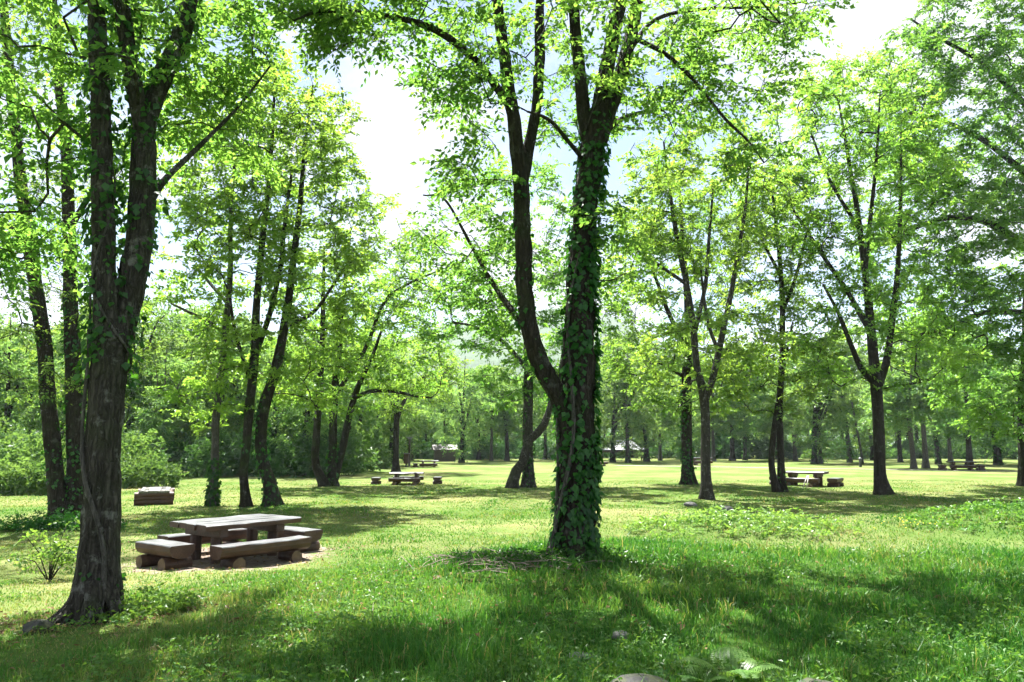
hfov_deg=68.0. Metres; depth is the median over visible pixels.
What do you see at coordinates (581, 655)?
stone
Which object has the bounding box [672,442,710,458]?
undergrowth bush
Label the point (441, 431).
tree
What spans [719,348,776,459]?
tree
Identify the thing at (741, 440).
undergrowth bush
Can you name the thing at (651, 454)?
undergrowth bush
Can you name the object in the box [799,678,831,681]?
boulder
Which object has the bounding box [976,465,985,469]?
log bench
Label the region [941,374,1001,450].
tree
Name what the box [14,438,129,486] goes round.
shrub
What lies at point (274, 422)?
tree
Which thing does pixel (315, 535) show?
log bench
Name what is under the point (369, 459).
bush
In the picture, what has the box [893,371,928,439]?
tree
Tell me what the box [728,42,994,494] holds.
tree
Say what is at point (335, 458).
tree
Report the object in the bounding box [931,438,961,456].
undergrowth bush
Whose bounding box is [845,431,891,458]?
undergrowth bush
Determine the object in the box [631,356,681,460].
tree
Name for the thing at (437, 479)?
log bench
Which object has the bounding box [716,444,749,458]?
undergrowth bush
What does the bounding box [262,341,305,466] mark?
tree
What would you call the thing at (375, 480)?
log bench
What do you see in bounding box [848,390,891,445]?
tree
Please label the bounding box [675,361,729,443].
tree
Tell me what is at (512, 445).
undergrowth bush
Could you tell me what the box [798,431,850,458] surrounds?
undergrowth bush
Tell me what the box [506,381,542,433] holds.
tree
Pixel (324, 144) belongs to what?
tree
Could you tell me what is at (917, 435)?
tree
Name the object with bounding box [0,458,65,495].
bush
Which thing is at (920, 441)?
undergrowth bush
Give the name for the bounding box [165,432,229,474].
dark bush
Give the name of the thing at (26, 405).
tree
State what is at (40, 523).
weeds
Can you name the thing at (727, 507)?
stone
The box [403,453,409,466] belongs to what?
rubbish bin
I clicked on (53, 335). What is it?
tree
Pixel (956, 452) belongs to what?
undergrowth bush
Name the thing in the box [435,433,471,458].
undergrowth bush
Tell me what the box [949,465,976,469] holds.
log bench
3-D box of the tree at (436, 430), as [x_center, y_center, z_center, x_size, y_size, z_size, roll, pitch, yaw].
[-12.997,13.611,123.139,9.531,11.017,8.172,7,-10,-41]
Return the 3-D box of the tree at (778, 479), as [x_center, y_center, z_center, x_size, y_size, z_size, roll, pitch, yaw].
[12.899,-0.815,36.181,7.325,16.743,7.539,0,-8,0]
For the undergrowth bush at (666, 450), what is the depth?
103.63 m
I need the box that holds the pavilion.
[601,440,643,460]
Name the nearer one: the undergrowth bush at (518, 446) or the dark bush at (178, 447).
the dark bush at (178, 447)
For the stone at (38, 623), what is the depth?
7.53 m
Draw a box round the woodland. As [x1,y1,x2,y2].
[1,339,1013,453]
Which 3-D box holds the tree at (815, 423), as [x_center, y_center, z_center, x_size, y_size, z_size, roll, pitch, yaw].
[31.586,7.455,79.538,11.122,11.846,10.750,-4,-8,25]
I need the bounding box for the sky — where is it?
[0,0,1023,374]
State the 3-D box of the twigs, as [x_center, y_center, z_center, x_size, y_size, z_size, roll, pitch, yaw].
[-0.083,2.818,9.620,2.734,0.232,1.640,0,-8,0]
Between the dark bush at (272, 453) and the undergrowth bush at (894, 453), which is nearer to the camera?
the dark bush at (272, 453)
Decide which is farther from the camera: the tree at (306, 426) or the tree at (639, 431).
the tree at (639, 431)
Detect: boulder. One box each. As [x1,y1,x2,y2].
[610,673,667,681]
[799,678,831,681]
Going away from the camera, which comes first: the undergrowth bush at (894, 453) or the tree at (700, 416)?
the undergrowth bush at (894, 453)
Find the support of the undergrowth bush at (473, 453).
on the ground at (667, 470)
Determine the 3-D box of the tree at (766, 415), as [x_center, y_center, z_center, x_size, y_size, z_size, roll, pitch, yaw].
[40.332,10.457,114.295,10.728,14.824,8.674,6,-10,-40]
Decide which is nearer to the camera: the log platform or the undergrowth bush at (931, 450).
the log platform
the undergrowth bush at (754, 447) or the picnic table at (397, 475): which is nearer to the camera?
the picnic table at (397, 475)
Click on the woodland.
(608, 435)
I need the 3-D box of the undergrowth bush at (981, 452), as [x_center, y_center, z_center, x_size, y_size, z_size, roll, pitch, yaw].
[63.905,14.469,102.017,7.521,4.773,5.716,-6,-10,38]
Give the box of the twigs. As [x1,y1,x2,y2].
[401,547,612,575]
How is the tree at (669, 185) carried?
on the ground at (667, 470)
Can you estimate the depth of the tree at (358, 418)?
68.30 m
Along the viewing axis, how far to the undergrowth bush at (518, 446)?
100.77 m
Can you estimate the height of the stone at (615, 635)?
0.076 m
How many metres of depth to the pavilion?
89.44 m
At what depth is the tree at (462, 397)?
123.99 m
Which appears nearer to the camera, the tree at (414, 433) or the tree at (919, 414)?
the tree at (919, 414)
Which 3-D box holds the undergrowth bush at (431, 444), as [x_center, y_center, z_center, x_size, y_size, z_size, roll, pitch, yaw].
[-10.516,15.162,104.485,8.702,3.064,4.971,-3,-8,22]
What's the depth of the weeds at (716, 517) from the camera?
18.25 m
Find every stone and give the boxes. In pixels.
[22,619,56,635]
[569,652,590,659]
[611,630,629,638]
[684,502,697,505]
[721,506,732,509]
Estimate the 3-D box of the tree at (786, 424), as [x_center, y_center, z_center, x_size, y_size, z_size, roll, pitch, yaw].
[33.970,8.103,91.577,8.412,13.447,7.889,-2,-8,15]
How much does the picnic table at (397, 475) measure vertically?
0.748 m
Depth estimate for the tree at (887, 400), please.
65.10 m
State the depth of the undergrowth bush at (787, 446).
97.97 m
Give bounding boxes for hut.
[431,444,457,461]
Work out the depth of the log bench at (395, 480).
40.58 m
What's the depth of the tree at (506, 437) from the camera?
91.16 m
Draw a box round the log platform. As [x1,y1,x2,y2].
[134,487,174,504]
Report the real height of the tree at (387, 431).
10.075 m
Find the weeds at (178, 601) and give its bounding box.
[63,582,207,624]
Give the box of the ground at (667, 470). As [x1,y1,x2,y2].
[0,447,1023,681]
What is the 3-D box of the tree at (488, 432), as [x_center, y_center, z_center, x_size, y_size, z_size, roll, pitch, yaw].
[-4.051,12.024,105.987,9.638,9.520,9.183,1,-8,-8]
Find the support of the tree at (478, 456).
on the ground at (667, 470)
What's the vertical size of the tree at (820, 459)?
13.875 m
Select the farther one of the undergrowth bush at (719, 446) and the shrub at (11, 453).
the undergrowth bush at (719, 446)
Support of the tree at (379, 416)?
on the ground at (667, 470)
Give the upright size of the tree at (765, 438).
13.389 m
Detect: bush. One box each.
[0,458,65,495]
[122,432,183,475]
[142,423,208,475]
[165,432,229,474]
[176,426,256,477]
[203,431,280,475]
[238,420,296,475]
[269,429,340,477]
[291,427,368,475]
[323,425,382,471]
[345,423,391,468]
[399,436,433,458]
[413,441,458,458]
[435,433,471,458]
[465,433,512,459]
[467,440,498,459]
[502,431,535,457]
[511,437,550,458]
[535,439,555,457]
[547,444,555,458]
[598,435,619,457]
[642,442,667,458]
[650,436,680,458]
[666,437,698,457]
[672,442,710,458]
[710,433,742,458]
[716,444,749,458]
[734,432,767,458]
[738,440,768,458]
[754,437,800,459]
[788,443,806,456]
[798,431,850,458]
[800,447,826,458]
[827,438,859,459]
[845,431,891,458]
[885,447,909,458]
[887,439,921,458]
[904,439,930,453]
[907,445,956,458]
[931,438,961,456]
[941,440,978,458]
[957,445,986,457]
[960,433,1017,458]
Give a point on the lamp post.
(409, 444)
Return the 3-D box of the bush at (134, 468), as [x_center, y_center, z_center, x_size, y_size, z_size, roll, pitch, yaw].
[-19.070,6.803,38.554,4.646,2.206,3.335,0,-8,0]
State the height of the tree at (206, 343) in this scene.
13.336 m
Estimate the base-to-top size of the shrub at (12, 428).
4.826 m
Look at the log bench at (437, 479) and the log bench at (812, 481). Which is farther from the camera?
the log bench at (437, 479)
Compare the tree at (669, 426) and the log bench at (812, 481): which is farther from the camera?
the tree at (669, 426)
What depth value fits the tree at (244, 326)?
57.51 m
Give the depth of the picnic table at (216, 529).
14.90 m
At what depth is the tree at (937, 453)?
77.13 m
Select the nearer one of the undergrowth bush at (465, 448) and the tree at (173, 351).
the tree at (173, 351)
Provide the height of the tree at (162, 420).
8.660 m
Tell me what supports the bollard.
on the ground at (667, 470)
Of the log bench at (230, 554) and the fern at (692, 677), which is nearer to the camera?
the fern at (692, 677)
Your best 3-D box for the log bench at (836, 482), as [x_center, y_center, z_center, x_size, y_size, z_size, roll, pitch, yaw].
[16.725,7.331,39.217,0.548,0.489,1.238,-6,-10,38]
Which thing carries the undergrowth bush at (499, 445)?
on the ground at (667, 470)
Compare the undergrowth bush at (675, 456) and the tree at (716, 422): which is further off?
the undergrowth bush at (675, 456)
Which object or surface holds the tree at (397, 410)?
on the ground at (667, 470)
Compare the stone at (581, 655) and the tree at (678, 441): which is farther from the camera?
the tree at (678, 441)
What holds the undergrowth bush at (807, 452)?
on the ground at (667, 470)
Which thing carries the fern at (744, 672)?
on the ground at (667, 470)
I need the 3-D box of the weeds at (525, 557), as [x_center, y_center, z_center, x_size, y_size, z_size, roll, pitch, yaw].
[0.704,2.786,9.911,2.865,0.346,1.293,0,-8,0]
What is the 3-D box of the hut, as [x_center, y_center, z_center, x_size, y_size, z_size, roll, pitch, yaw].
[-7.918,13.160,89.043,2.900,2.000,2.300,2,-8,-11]
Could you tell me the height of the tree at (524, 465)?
18.053 m
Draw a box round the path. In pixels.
[614,465,978,470]
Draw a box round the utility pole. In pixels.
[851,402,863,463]
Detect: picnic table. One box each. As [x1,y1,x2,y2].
[169,514,300,563]
[389,472,423,483]
[419,460,438,463]
[785,471,828,486]
[946,461,976,469]
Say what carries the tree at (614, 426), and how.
on the ground at (667, 470)
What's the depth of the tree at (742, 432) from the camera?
90.22 m
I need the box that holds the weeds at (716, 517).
[622,503,863,538]
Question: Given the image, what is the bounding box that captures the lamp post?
[406,437,412,465]
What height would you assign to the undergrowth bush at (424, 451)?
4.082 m
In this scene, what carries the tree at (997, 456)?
on the ground at (667, 470)
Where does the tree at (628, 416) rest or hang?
on the ground at (667, 470)
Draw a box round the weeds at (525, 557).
[456,540,674,570]
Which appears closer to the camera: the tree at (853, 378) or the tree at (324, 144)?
the tree at (324, 144)
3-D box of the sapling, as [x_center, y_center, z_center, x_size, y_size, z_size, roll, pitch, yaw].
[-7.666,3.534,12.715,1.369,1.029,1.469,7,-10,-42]
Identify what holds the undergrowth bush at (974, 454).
on the ground at (667, 470)
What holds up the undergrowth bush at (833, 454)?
on the ground at (667, 470)
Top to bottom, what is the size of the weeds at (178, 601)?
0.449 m
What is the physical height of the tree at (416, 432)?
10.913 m
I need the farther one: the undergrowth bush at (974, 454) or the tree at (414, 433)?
the undergrowth bush at (974, 454)
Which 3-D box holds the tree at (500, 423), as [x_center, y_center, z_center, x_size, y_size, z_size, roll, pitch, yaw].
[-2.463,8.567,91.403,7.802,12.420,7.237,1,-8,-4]
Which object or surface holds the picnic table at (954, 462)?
on the ground at (667, 470)
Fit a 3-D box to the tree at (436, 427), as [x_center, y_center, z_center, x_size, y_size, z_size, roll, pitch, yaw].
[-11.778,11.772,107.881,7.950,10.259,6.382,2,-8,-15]
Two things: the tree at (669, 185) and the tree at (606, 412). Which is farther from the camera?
the tree at (606, 412)
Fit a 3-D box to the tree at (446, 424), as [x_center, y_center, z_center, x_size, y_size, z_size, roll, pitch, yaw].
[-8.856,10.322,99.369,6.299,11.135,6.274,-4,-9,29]
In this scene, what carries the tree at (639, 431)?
on the ground at (667, 470)
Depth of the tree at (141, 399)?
51.09 m
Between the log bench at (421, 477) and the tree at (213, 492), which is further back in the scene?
the log bench at (421, 477)
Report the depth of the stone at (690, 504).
27.11 m
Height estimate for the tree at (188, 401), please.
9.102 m
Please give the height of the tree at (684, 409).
18.418 m
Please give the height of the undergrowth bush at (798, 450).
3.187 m
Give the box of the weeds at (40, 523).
[0,508,128,531]
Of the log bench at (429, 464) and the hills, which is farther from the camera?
the hills
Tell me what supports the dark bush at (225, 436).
on the ground at (667, 470)
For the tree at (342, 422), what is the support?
on the ground at (667, 470)
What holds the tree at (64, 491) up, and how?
on the ground at (667, 470)
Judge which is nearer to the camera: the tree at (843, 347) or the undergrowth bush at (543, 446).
the tree at (843, 347)
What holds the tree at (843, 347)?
on the ground at (667, 470)
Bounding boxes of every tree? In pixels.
[0,0,209,518]
[0,0,390,626]
[0,308,30,421]
[0,314,84,454]
[0,335,36,388]
[1,347,83,444]
[14,355,159,442]
[16,321,86,442]
[20,321,64,430]
[53,302,91,431]
[55,298,198,432]
[122,349,207,465]
[123,354,211,454]
[125,332,221,456]
[126,101,308,506]
[138,335,177,369]
[144,300,242,442]
[148,354,294,466]
[163,39,415,507]
[183,310,272,468]
[190,327,270,443]
[199,344,328,464]
[207,362,301,444]
[233,337,385,474]
[237,0,858,563]
[256,227,463,486]
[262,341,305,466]
[286,383,354,443]
[294,297,378,420]
[327,340,407,462]
[337,333,408,446]
[342,327,473,471]
[354,375,417,462]
[359,375,430,463]
[378,378,442,460]
[399,397,433,459]
[410,377,437,456]
[413,157,637,488]
[418,411,453,453]
[420,384,459,444]
[420,403,450,442]
[422,356,509,462]
[430,415,472,439]
[445,376,499,459]
[447,388,475,431]
[451,405,509,456]
[462,363,522,460]
[474,363,552,460]
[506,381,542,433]
[520,375,555,458]
[535,412,555,440]
[537,366,607,425]
[594,169,761,484]
[595,368,658,461]
[597,367,680,461]
[597,379,621,455]
[599,331,658,462]
[600,397,657,456]
[601,111,812,499]
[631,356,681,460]
[638,384,714,458]
[649,383,678,439]
[663,377,760,445]
[675,356,749,460]
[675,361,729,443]
[700,341,778,454]
[705,152,862,491]
[707,346,771,460]
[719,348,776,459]
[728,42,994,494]
[750,401,787,449]
[752,373,812,458]
[756,366,785,455]
[758,359,822,460]
[761,365,865,463]
[786,341,854,462]
[810,323,883,462]
[812,371,892,459]
[827,367,863,452]
[828,340,867,456]
[846,0,1023,486]
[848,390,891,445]
[853,344,925,461]
[856,328,953,468]
[866,307,968,467]
[879,320,966,463]
[879,358,920,442]
[890,357,937,457]
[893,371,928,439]
[911,346,975,460]
[912,334,1002,464]
[919,423,959,447]
[927,427,962,448]
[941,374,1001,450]
[946,358,1019,464]
[967,330,1017,457]
[976,360,1020,451]
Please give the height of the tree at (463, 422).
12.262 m
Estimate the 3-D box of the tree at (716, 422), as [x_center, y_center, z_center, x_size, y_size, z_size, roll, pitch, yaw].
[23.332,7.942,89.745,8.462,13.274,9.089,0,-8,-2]
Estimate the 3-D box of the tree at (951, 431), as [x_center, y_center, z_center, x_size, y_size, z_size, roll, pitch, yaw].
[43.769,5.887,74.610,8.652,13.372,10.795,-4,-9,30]
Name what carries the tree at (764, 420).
on the ground at (667, 470)
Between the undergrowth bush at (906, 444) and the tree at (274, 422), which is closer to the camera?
the tree at (274, 422)
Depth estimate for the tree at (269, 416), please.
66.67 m
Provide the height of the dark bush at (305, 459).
3.712 m
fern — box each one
[678,646,782,681]
[679,664,729,681]
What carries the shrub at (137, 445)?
on the ground at (667, 470)
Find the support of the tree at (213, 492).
on the ground at (667, 470)
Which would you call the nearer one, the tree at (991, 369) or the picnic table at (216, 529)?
the picnic table at (216, 529)
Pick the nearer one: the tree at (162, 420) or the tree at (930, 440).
the tree at (162, 420)
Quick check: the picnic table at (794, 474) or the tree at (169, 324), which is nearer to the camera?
the picnic table at (794, 474)
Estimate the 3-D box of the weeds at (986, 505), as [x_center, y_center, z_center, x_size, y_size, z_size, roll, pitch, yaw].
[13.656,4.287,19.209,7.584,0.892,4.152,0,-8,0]
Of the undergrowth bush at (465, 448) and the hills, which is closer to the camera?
the undergrowth bush at (465, 448)
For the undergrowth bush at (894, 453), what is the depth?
99.44 m
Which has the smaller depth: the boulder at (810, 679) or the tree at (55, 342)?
the boulder at (810, 679)
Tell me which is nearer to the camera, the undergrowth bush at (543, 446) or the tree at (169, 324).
the tree at (169, 324)
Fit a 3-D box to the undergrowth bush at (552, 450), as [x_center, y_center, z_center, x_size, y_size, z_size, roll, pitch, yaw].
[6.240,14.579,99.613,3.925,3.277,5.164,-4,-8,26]
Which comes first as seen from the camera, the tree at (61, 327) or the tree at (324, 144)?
the tree at (324, 144)
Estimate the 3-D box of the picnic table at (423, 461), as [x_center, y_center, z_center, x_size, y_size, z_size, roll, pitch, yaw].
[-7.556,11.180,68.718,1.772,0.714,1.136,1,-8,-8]
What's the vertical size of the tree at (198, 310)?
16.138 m
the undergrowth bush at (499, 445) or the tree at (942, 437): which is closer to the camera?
the undergrowth bush at (499, 445)
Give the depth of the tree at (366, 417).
76.19 m
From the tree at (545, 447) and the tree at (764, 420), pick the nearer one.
the tree at (545, 447)
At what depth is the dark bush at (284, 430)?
53.33 m
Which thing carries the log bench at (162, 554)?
on the ground at (667, 470)
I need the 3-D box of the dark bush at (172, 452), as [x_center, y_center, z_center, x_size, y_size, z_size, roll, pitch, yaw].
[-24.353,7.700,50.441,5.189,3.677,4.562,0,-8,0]
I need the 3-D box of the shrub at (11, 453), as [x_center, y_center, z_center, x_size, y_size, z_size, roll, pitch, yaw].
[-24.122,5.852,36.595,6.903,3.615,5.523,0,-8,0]
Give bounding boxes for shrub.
[0,412,40,464]
[0,425,65,483]
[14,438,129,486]
[121,423,171,482]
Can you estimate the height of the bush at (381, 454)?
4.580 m
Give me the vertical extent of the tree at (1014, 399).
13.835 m
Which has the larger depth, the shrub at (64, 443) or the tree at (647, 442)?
the tree at (647, 442)
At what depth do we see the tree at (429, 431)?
106.35 m
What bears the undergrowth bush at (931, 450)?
on the ground at (667, 470)
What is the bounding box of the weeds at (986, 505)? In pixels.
[899,495,1023,532]
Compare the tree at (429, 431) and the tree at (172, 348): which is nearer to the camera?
the tree at (172, 348)
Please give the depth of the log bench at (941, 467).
61.84 m
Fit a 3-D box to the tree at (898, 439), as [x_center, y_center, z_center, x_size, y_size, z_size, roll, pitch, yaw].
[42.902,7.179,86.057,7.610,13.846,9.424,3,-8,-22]
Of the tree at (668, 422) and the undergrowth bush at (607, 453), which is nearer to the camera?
the tree at (668, 422)
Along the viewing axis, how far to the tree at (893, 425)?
121.04 m
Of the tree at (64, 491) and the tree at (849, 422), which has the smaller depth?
the tree at (64, 491)
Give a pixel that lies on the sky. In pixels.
(387, 143)
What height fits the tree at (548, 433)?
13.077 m
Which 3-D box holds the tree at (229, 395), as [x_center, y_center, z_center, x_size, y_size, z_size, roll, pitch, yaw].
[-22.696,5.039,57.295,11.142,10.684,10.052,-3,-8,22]
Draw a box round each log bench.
[135,539,194,569]
[157,528,246,543]
[209,535,310,567]
[278,526,322,551]
[371,477,380,484]
[388,478,419,484]
[393,476,423,482]
[419,463,436,467]
[433,476,441,483]
[786,477,819,486]
[827,478,843,486]
[937,465,946,469]
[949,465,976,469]
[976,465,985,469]
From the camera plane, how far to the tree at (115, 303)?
9.14 m
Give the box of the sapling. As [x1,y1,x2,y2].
[5,517,79,579]
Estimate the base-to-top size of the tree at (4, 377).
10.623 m
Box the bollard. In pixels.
[858,457,861,466]
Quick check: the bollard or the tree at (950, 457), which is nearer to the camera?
the bollard
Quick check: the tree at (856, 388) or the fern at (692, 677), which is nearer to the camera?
the fern at (692, 677)
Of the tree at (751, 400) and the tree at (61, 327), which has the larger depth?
the tree at (751, 400)
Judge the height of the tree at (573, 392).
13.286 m
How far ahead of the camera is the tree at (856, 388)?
94.95 m
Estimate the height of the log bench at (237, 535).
0.483 m
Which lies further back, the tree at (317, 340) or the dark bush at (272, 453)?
the tree at (317, 340)
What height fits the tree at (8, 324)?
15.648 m
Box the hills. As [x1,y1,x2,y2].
[38,308,1020,444]
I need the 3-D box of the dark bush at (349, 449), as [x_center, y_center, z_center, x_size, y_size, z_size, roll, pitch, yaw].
[-12.596,7.894,51.776,5.428,4.204,4.461,0,-8,0]
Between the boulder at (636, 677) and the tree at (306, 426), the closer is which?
the boulder at (636, 677)
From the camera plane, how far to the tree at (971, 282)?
39.79 m

